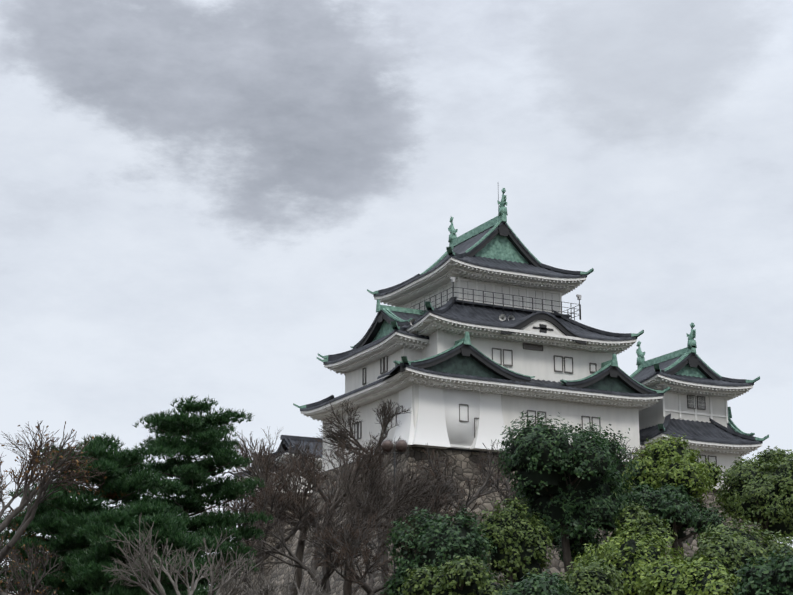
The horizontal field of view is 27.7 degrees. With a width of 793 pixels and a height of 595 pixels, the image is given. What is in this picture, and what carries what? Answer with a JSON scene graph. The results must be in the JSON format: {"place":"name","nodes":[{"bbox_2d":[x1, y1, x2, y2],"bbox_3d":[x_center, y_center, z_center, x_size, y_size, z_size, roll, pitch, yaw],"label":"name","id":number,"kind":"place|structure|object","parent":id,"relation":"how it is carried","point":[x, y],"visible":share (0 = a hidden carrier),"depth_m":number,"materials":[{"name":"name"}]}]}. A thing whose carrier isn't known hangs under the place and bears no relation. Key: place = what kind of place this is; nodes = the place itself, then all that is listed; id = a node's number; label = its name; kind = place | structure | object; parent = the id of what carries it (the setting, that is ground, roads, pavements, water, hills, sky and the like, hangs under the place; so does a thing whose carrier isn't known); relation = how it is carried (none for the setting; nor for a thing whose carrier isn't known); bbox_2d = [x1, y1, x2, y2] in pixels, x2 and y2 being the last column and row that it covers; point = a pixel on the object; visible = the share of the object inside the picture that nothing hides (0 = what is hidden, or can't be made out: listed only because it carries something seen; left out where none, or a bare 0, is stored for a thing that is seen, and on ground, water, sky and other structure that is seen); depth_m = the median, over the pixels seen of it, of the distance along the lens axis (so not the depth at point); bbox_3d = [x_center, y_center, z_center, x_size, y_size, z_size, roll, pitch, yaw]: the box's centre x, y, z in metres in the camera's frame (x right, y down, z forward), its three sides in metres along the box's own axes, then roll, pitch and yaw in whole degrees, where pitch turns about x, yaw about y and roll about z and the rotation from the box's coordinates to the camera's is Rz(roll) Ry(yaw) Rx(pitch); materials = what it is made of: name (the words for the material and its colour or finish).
{"place":"outdoors","nodes":[
{"label":"outdoors","id":0,"kind":"place"},
{"bbox_2d":[0,516,72,594],"bbox_3d":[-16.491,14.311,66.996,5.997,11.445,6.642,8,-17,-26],"label":"bare tree","id":1,"kind":"object","parent":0,"point":[17,575],"depth_m":68.30,"materials":[{"name":"brown plant"}]},
{"bbox_2d":[0,536,63,594],"bbox_3d":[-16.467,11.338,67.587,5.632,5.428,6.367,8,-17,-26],"label":"dry leaves","id":2,"kind":"object","parent":1,"relation":"attached to","point":[26,570],"visible":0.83,"depth_m":66.71,"materials":[{"name":"brown plant"}]},
{"bbox_2d":[216,504,279,594],"bbox_3d":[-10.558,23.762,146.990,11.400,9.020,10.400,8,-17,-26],"label":"yagura base","id":3,"kind":"object","parent":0,"point":[265,561],"depth_m":142.99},
{"bbox_2d":[228,456,280,477],"bbox_3d":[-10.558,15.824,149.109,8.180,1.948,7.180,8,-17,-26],"label":"yagura roof tiles","id":4,"kind":"object","parent":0,"point":[248,471],"visible":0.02,"depth_m":149.18,"materials":[{"name":"grey tile"}]},
{"bbox_2d":[249,480,282,507],"bbox_3d":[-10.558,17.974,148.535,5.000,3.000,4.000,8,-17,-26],"label":"yagura walls","id":5,"kind":"structure","parent":0,"point":[274,487],"depth_m":146.39,"materials":[{"name":"white paint"}]},
{"bbox_2d":[234,438,317,593],"bbox_3d":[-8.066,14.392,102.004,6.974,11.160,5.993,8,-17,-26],"label":"bare tree","id":6,"kind":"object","parent":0,"point":[250,474],"depth_m":102.23,"materials":[{"name":"brown plant"}]},
{"bbox_2d":[237,565,332,594],"bbox_3d":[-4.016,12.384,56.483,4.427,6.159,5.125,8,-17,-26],"label":"bare shrub","id":7,"kind":"object","parent":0,"point":[263,583],"depth_m":57.99,"materials":[{"name":"brown plant"}]},
{"bbox_2d":[266,492,310,580],"bbox_3d":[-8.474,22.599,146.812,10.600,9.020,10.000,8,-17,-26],"label":"yagura base","id":8,"kind":"object","parent":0,"point":[274,559],"visible":0.04,"depth_m":142.71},
{"bbox_2d":[265,435,322,459],"bbox_3d":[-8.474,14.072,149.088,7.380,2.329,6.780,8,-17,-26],"label":"yagura roof tiles","id":9,"kind":"object","parent":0,"point":[286,440],"visible":0.21,"depth_m":148.43,"materials":[{"name":"grey tile"}]},
{"bbox_2d":[274,452,321,465],"bbox_3d":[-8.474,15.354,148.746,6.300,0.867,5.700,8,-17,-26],"label":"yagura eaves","id":10,"kind":"object","parent":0,"point":[317,462],"visible":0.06,"depth_m":146.36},
{"bbox_2d":[288,465,321,492],"bbox_3d":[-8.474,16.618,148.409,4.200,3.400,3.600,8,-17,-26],"label":"yagura walls","id":11,"kind":"structure","parent":0,"point":[306,482],"depth_m":146.25,"materials":[{"name":"white paint"}]},
{"bbox_2d":[275,438,365,594],"bbox_3d":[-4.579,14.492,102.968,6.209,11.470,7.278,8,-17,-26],"label":"bare tree","id":12,"kind":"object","parent":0,"point":[326,503],"depth_m":102.68,"materials":[{"name":"brown plant"}]},
{"bbox_2d":[243,458,445,594],"bbox_3d":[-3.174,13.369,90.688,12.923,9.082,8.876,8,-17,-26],"label":"bare tree","id":13,"kind":"object","parent":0,"point":[425,485],"depth_m":91.14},
{"bbox_2d":[313,399,408,580],"bbox_3d":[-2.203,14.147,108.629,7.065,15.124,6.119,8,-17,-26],"label":"bare tree","id":14,"kind":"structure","parent":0,"point":[384,423],"depth_m":109.71,"materials":[{"name":"brown plant"}]},
{"bbox_2d":[350,445,438,593],"bbox_3d":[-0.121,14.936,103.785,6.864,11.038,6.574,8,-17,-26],"label":"bare tree","id":15,"kind":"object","parent":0,"point":[383,548],"depth_m":103.45,"materials":[{"name":"brown plant"}]},
{"bbox_2d":[0,0,792,594],"label":"sky","id":16,"kind":"structure","parent":0,"point":[203,198],"materials":[{"name":"grey"}]},
{"bbox_2d":[339,457,473,522],"bbox_3d":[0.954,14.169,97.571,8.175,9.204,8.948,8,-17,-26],"label":"bare tree","id":17,"kind":"object","parent":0,"point":[440,506],"depth_m":97.03,"materials":[{"name":"brown plant"}]},
{"bbox_2d":[379,486,497,534],"bbox_3d":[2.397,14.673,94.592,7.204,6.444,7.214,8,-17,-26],"label":"bare shrub","id":18,"kind":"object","parent":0,"point":[444,498],"depth_m":93.54,"materials":[{"name":"brown plant"}]},
{"bbox_2d":[398,555,512,594],"bbox_3d":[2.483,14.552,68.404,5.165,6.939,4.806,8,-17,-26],"label":"bush","id":19,"kind":"object","parent":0,"point":[471,560],"depth_m":67.86,"materials":[{"name":"green plant"}]},
{"bbox_2d":[415,440,516,519],"bbox_3d":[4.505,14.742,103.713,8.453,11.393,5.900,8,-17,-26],"label":"bare tree","id":20,"kind":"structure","parent":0,"point":[481,489],"depth_m":103.27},
{"bbox_2d":[472,440,522,507],"bbox_3d":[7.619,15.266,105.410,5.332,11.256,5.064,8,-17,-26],"label":"bare tree","id":21,"kind":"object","parent":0,"point":[502,494],"depth_m":105.73,"materials":[{"name":"brown plant"}]},
{"bbox_2d":[478,497,553,589],"bbox_3d":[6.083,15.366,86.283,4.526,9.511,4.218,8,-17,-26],"label":"bush","id":22,"kind":"object","parent":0,"point":[506,514],"depth_m":85.83,"materials":[{"name":"green plant"}]},
{"bbox_2d":[489,554,546,575],"bbox_3d":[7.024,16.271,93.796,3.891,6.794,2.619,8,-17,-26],"label":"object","id":23,"kind":"object","parent":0,"point":[537,560],"depth_m":93.77,"materials":[{"name":"green plant"}]},
{"bbox_2d":[497,569,578,594],"bbox_3d":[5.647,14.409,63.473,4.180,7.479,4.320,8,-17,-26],"label":"bush","id":24,"kind":"object","parent":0,"point":[528,582],"depth_m":62.99,"materials":[{"name":"green plant"}]},
{"bbox_2d":[554,526,603,570],"bbox_3d":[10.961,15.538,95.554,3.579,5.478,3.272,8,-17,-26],"label":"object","id":25,"kind":"object","parent":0,"point":[592,540],"depth_m":94.87,"materials":[{"name":"green plant"}]},
{"bbox_2d":[595,481,634,530],"bbox_3d":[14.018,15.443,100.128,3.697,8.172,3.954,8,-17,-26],"label":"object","id":26,"kind":"object","parent":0,"point":[615,495],"depth_m":100.20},
{"bbox_2d":[623,446,641,466],"bbox_3d":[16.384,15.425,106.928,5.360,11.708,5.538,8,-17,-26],"label":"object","id":27,"kind":"object","parent":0,"point":[632,454],"depth_m":109.38,"materials":[{"name":"white paint"}]},
{"bbox_2d":[604,500,675,552],"bbox_3d":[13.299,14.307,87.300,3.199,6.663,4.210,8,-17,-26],"label":"bush","id":28,"kind":"object","parent":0,"point":[653,520],"depth_m":87.07,"materials":[{"name":"green plant"}]},
{"bbox_2d":[625,482,725,559],"bbox_3d":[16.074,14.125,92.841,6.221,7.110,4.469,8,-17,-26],"label":"tree","id":29,"kind":"object","parent":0,"point":[682,498],"depth_m":92.59,"materials":[{"name":"green plant"}]},
{"bbox_2d":[634,553,741,594],"bbox_3d":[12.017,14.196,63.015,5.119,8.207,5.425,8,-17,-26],"label":"bush","id":30,"kind":"object","parent":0,"point":[685,568],"depth_m":62.66,"materials":[{"name":"green plant"}]},
{"bbox_2d":[694,458,724,544],"bbox_3d":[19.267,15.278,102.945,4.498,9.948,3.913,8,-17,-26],"label":"tree","id":31,"kind":"object","parent":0,"point":[714,481],"depth_m":103.06,"materials":[{"name":"green plant"}]},
{"bbox_2d":[725,446,792,476],"bbox_3d":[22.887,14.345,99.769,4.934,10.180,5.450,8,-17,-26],"label":"tree","id":32,"kind":"object","parent":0,"point":[774,452],"depth_m":99.46,"materials":[{"name":"green plant"}]},
{"bbox_2d":[731,547,792,594],"bbox_3d":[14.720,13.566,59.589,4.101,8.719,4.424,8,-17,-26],"label":"bush","id":33,"kind":"object","parent":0,"point":[767,567],"depth_m":60.15,"materials":[{"name":"green plant"}]},
{"bbox_3d":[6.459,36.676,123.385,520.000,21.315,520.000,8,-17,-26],"label":"hill terrain","id":34,"kind":"structure","parent":0,"visible":0},
{"bbox_2d":[0,496,74,594],"bbox_3d":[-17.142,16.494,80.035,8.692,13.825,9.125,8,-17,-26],"label":"pine","id":35,"kind":"object","parent":34,"relation":"on","point":[40,510],"depth_m":79.95,"materials":[{"name":"plant"}]},
{"bbox_2d":[0,422,105,563],"bbox_3d":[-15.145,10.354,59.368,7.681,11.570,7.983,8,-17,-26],"label":"bare tree","id":36,"kind":"object","parent":34,"relation":"on","point":[26,522],"depth_m":59.58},
{"bbox_2d":[0,421,106,534],"bbox_3d":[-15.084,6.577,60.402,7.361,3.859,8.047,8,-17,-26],"label":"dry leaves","id":37,"kind":"object","parent":36,"relation":"attached to","point":[30,452],"visible":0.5,"depth_m":59.82,"materials":[{"name":"brown plant"}]},
{"bbox_2d":[0,431,188,594],"bbox_3d":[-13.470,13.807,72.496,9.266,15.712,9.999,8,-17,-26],"label":"pine","id":38,"kind":"object","parent":34,"relation":"on","point":[120,483],"depth_m":72.38,"materials":[{"name":"plant"}]},
{"bbox_2d":[55,496,230,594],"bbox_3d":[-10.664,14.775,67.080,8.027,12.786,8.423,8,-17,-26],"label":"pine tree","id":39,"kind":"object","parent":34,"relation":"on","point":[169,526],"depth_m":67.16,"materials":[{"name":"green plant"}]},
{"bbox_2d":[101,515,261,594],"bbox_3d":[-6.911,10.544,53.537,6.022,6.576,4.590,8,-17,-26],"label":"bare shrub","id":40,"kind":"object","parent":34,"relation":"on","point":[156,582],"depth_m":53.29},
{"bbox_2d":[110,395,275,594],"bbox_3d":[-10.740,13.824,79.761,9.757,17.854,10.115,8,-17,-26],"label":"pine","id":41,"kind":"object","parent":34,"relation":"on","point":[201,430],"depth_m":79.60,"materials":[{"name":"green plant"}]},
{"bbox_2d":[193,471,333,593],"bbox_3d":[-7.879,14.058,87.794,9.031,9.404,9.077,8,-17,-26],"label":"bare tree","id":42,"kind":"object","parent":34,"relation":"on","point":[296,528],"depth_m":88.21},
{"bbox_2d":[214,426,390,594],"bbox_3d":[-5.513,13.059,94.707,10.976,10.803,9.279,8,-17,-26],"label":"bare tree","id":43,"kind":"object","parent":34,"relation":"on","point":[299,556],"depth_m":94.43,"materials":[{"name":"brown plant"}]},
{"bbox_2d":[242,487,401,593],"bbox_3d":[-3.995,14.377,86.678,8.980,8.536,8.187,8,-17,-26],"label":"bare tree","id":44,"kind":"object","parent":34,"relation":"on","point":[328,572],"depth_m":86.81,"materials":[{"name":"brown plant"}]},
{"bbox_2d":[310,511,425,594],"bbox_3d":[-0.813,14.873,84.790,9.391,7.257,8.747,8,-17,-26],"label":"bare tree","id":45,"kind":"object","parent":34,"relation":"on","point":[369,589],"depth_m":83.24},
{"bbox_2d":[380,439,408,572],"bbox_3d":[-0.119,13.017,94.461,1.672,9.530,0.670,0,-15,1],"label":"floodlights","id":46,"kind":"object","parent":34,"relation":"on","point":[401,446],"visible":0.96,"depth_m":95.33,"materials":[{"name":"grey metal"}]},
{"bbox_2d":[380,504,496,594],"bbox_3d":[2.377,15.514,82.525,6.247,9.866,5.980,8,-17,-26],"label":"shrub","id":47,"kind":"object","parent":34,"relation":"on","point":[465,519],"depth_m":82.00,"materials":[{"name":"green plant"}]},
{"bbox_2d":[266,446,773,594],"bbox_3d":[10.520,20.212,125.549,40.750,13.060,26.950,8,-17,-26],"label":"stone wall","id":48,"kind":"structure","parent":34,"relation":"on","point":[465,460],"depth_m":115.03,"materials":[{"name":"grey stone"}]},
{"bbox_2d":[325,444,635,470],"bbox_3d":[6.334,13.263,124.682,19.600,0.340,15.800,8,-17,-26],"label":"stone wall","id":49,"kind":"structure","parent":48,"relation":"on","point":[459,446],"depth_m":115.51,"materials":[{"name":"grey stone"}]},
{"bbox_2d":[322,276,741,489],"bbox_3d":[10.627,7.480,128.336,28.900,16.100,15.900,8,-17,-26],"label":"castle walls","id":50,"kind":"structure","parent":48,"relation":"on","point":[539,365],"depth_m":121.13,"materials":[{"name":"paint"}]},
{"bbox_2d":[317,321,428,364],"bbox_3d":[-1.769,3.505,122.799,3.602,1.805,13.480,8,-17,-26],"label":"roof tiles","id":51,"kind":"object","parent":50,"relation":"on","point":[395,327],"visible":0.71,"depth_m":120.00,"materials":[{"name":"grey tile"}]},
{"bbox_2d":[324,332,428,374],"bbox_3d":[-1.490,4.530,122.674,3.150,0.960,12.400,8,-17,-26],"label":"roof eaves","id":52,"kind":"object","parent":50,"relation":"attached to","point":[394,342],"visible":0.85,"depth_m":119.91,"materials":[{"name":"white paint"}]},
{"bbox_2d":[350,299,427,348],"bbox_3d":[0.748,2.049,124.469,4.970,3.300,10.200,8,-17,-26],"label":"gable","id":53,"kind":"structure","parent":50,"relation":"attached to","point":[381,325],"depth_m":124.08,"materials":[{"name":"metal"}]},
{"bbox_2d":[392,384,510,451],"bbox_3d":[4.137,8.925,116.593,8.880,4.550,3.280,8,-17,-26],"label":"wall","id":54,"kind":"structure","parent":50,"relation":"attached to","point":[439,425],"depth_m":115.58,"materials":[{"name":"white paint"}]},
{"bbox_2d":[374,257,585,306],"bbox_3d":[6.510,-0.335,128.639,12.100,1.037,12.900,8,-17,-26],"label":"roof eaves","id":55,"kind":"object","parent":50,"relation":"attached to","point":[441,275],"visible":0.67,"depth_m":124.06,"materials":[{"name":"white paint"}]},
{"bbox_2d":[367,213,593,296],"bbox_3d":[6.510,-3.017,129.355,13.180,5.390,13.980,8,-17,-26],"label":"roof top tiles","id":56,"kind":"object","parent":50,"relation":"on","point":[495,243],"visible":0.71,"depth_m":126.27,"materials":[{"name":"tile"}]},
{"bbox_2d":[448,217,457,241],"bbox_3d":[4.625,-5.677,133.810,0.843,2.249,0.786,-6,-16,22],"label":"roof ornament","id":57,"kind":"object","parent":56,"relation":"on","point":[452,230],"visible":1,"depth_m":133.56,"materials":[{"name":"green metal"}]},
{"bbox_2d":[497,188,507,215],"bbox_3d":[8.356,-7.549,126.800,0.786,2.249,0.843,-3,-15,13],"label":"roof ornament","id":58,"kind":"object","parent":56,"relation":"on","point":[502,207],"visible":1,"depth_m":126.59,"materials":[{"name":"green metal"}]},
{"bbox_2d":[318,297,643,358],"bbox_3d":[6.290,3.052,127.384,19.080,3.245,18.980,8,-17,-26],"label":"roof tiles","id":59,"kind":"object","parent":50,"relation":"on","point":[472,314],"visible":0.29,"depth_m":121.33,"materials":[{"name":"grey tile"}]},
{"bbox_2d":[410,314,514,333],"bbox_3d":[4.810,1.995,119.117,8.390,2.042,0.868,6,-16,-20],"label":"loudspeakers","id":60,"kind":"object","parent":59,"relation":"attached to","point":[503,317],"visible":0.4,"depth_m":120.32,"materials":[{"name":"grey metal"}]},
{"bbox_2d":[501,313,585,344],"bbox_3d":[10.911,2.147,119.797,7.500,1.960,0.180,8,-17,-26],"label":"curved gable","id":61,"kind":"structure","parent":59,"relation":"attached to","point":[544,323],"depth_m":119.88,"materials":[{"name":"paint"}]},
{"bbox_2d":[293,356,669,410],"bbox_3d":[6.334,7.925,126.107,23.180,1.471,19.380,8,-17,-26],"label":"roof tiles","id":62,"kind":"object","parent":50,"relation":"attached to","point":[533,382],"visible":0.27,"depth_m":119.46,"materials":[{"name":"grey tile"}]},
{"bbox_2d":[377,331,534,384],"bbox_3d":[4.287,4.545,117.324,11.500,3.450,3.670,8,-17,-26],"label":"gable roof","id":63,"kind":"structure","parent":62,"relation":"on","point":[462,356],"depth_m":116.13,"materials":[{"name":"metal"}]},
{"bbox_2d":[401,276,561,313],"bbox_3d":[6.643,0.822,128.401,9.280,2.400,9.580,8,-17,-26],"label":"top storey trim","id":64,"kind":"structure","parent":50,"relation":"attached to","point":[511,290],"depth_m":124.44,"materials":[{"name":"white paint"}]},
{"bbox_2d":[301,367,662,421],"bbox_3d":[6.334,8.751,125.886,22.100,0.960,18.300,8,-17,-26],"label":"roof eaves","id":65,"kind":"object","parent":50,"relation":"attached to","point":[407,377],"visible":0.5,"depth_m":118.50,"materials":[{"name":"white paint"}]},
{"bbox_2d":[410,277,581,319],"bbox_3d":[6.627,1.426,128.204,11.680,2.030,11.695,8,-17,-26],"label":"balcony","id":66,"kind":"structure","parent":50,"relation":"attached to","point":[493,306],"depth_m":123.19,"materials":[{"name":"grey metal"}]},
{"bbox_2d":[406,312,636,354],"bbox_3d":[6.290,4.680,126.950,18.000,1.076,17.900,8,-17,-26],"label":"roof eaves","id":67,"kind":"object","parent":50,"relation":"attached to","point":[428,324],"visible":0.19,"depth_m":118.85,"materials":[{"name":"white paint"}]},
{"bbox_2d":[354,343,716,466],"bbox_3d":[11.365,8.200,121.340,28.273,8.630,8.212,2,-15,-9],"label":"windows","id":68,"kind":"structure","parent":50,"relation":"attached to","point":[558,362],"depth_m":121.00,"materials":[{"name":"white"}]},
{"bbox_2d":[560,354,663,399],"bbox_3d":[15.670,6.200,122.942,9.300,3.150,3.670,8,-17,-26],"label":"gable roof","id":69,"kind":"structure","parent":50,"relation":"attached to","point":[610,375],"depth_m":121.70,"materials":[{"name":"metal"}]},
{"bbox_2d":[662,390,727,422],"bbox_3d":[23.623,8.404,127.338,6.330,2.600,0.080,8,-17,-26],"label":"ko tenshu trim","id":70,"kind":"structure","parent":50,"relation":"attached to","point":[711,414],"depth_m":127.18,"materials":[{"name":"white paint"}]},
{"bbox_2d":[630,346,759,385],"bbox_3d":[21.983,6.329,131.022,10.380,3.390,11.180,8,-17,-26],"label":"roof tiles","id":71,"kind":"object","parent":50,"relation":"attached to","point":[687,364],"visible":0.52,"depth_m":128.43,"materials":[{"name":"tile"}]},
{"bbox_2d":[636,341,644,364],"bbox_3d":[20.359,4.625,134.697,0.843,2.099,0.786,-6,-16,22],"label":"roof ornament","id":72,"kind":"object","parent":71,"relation":"on","point":[640,355],"visible":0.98,"depth_m":134.45,"materials":[{"name":"green metal"}]},
{"bbox_2d":[686,322,696,348],"bbox_3d":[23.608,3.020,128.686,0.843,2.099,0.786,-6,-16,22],"label":"roof ornament","id":73,"kind":"object","parent":71,"relation":"on","point":[691,340],"visible":1,"depth_m":128.47,"materials":[{"name":"green metal"}]},
{"bbox_2d":[640,374,752,400],"bbox_3d":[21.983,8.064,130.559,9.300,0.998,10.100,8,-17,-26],"label":"roof eaves","id":74,"kind":"object","parent":50,"relation":"attached to","point":[658,382],"visible":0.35,"depth_m":126.29,"materials":[{"name":"white paint"}]},
{"bbox_2d":[644,434,761,455],"bbox_3d":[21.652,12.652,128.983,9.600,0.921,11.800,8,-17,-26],"label":"roof eaves","id":75,"kind":"object","parent":50,"relation":"attached to","point":[723,448],"visible":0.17,"depth_m":124.52,"materials":[{"name":"white paint"}]},
{"bbox_2d":[639,413,768,443],"bbox_3d":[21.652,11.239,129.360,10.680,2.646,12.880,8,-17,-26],"label":"roof tiles","id":76,"kind":"object","parent":50,"relation":"attached to","point":[704,431],"visible":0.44,"depth_m":125.61,"materials":[{"name":"grey tile"}]},
{"bbox_2d":[722,407,754,437],"bbox_3d":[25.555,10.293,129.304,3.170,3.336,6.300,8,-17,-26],"label":"gable","id":77,"kind":"structure","parent":76,"relation":"on","point":[731,425],"depth_m":128.57,"materials":[{"name":"metal"}]},
{"bbox_2d":[538,520,597,568],"bbox_3d":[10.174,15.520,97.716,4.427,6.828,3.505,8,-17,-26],"label":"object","id":78,"kind":"object","parent":34,"relation":"on","point":[553,532],"depth_m":97.35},
{"bbox_2d":[492,411,645,579],"bbox_3d":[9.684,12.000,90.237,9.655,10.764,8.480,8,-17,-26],"label":"tree","id":79,"kind":"object","parent":34,"relation":"on","point":[620,496],"depth_m":88.71,"materials":[{"name":"green plant"}]},
{"bbox_2d":[557,556,628,594],"bbox_3d":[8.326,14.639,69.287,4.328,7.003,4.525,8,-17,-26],"label":"bush","id":80,"kind":"object","parent":34,"relation":"on","point":[571,577],"depth_m":68.46,"materials":[{"name":"green plant"}]},
{"bbox_2d":[603,436,640,546],"bbox_3d":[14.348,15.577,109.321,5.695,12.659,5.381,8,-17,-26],"label":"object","id":81,"kind":"object","parent":34,"relation":"on","point":[604,537],"depth_m":111.19,"materials":[{"name":"green plant"}]},
{"bbox_2d":[564,512,690,594],"bbox_3d":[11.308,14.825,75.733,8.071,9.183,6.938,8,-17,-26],"label":"bush","id":82,"kind":"object","parent":34,"relation":"on","point":[609,547],"depth_m":75.01,"materials":[{"name":"green plant"}]},
{"bbox_2d":[622,433,713,559],"bbox_3d":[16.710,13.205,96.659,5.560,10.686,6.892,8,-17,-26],"label":"tree","id":83,"kind":"object","parent":34,"relation":"on","point":[695,465],"depth_m":96.65,"materials":[{"name":"green plant"}]},
{"bbox_2d":[682,507,792,582],"bbox_3d":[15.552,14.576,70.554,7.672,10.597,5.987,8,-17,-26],"label":"bush","id":84,"kind":"object","parent":34,"relation":"on","point":[715,534],"depth_m":69.57,"materials":[{"name":"green plant"}]},
{"bbox_2d":[709,449,792,545],"bbox_3d":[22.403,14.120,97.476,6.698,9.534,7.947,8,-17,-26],"label":"tree","id":85,"kind":"object","parent":34,"relation":"on","point":[723,494],"depth_m":96.37,"materials":[{"name":"green plant"}]}
]}

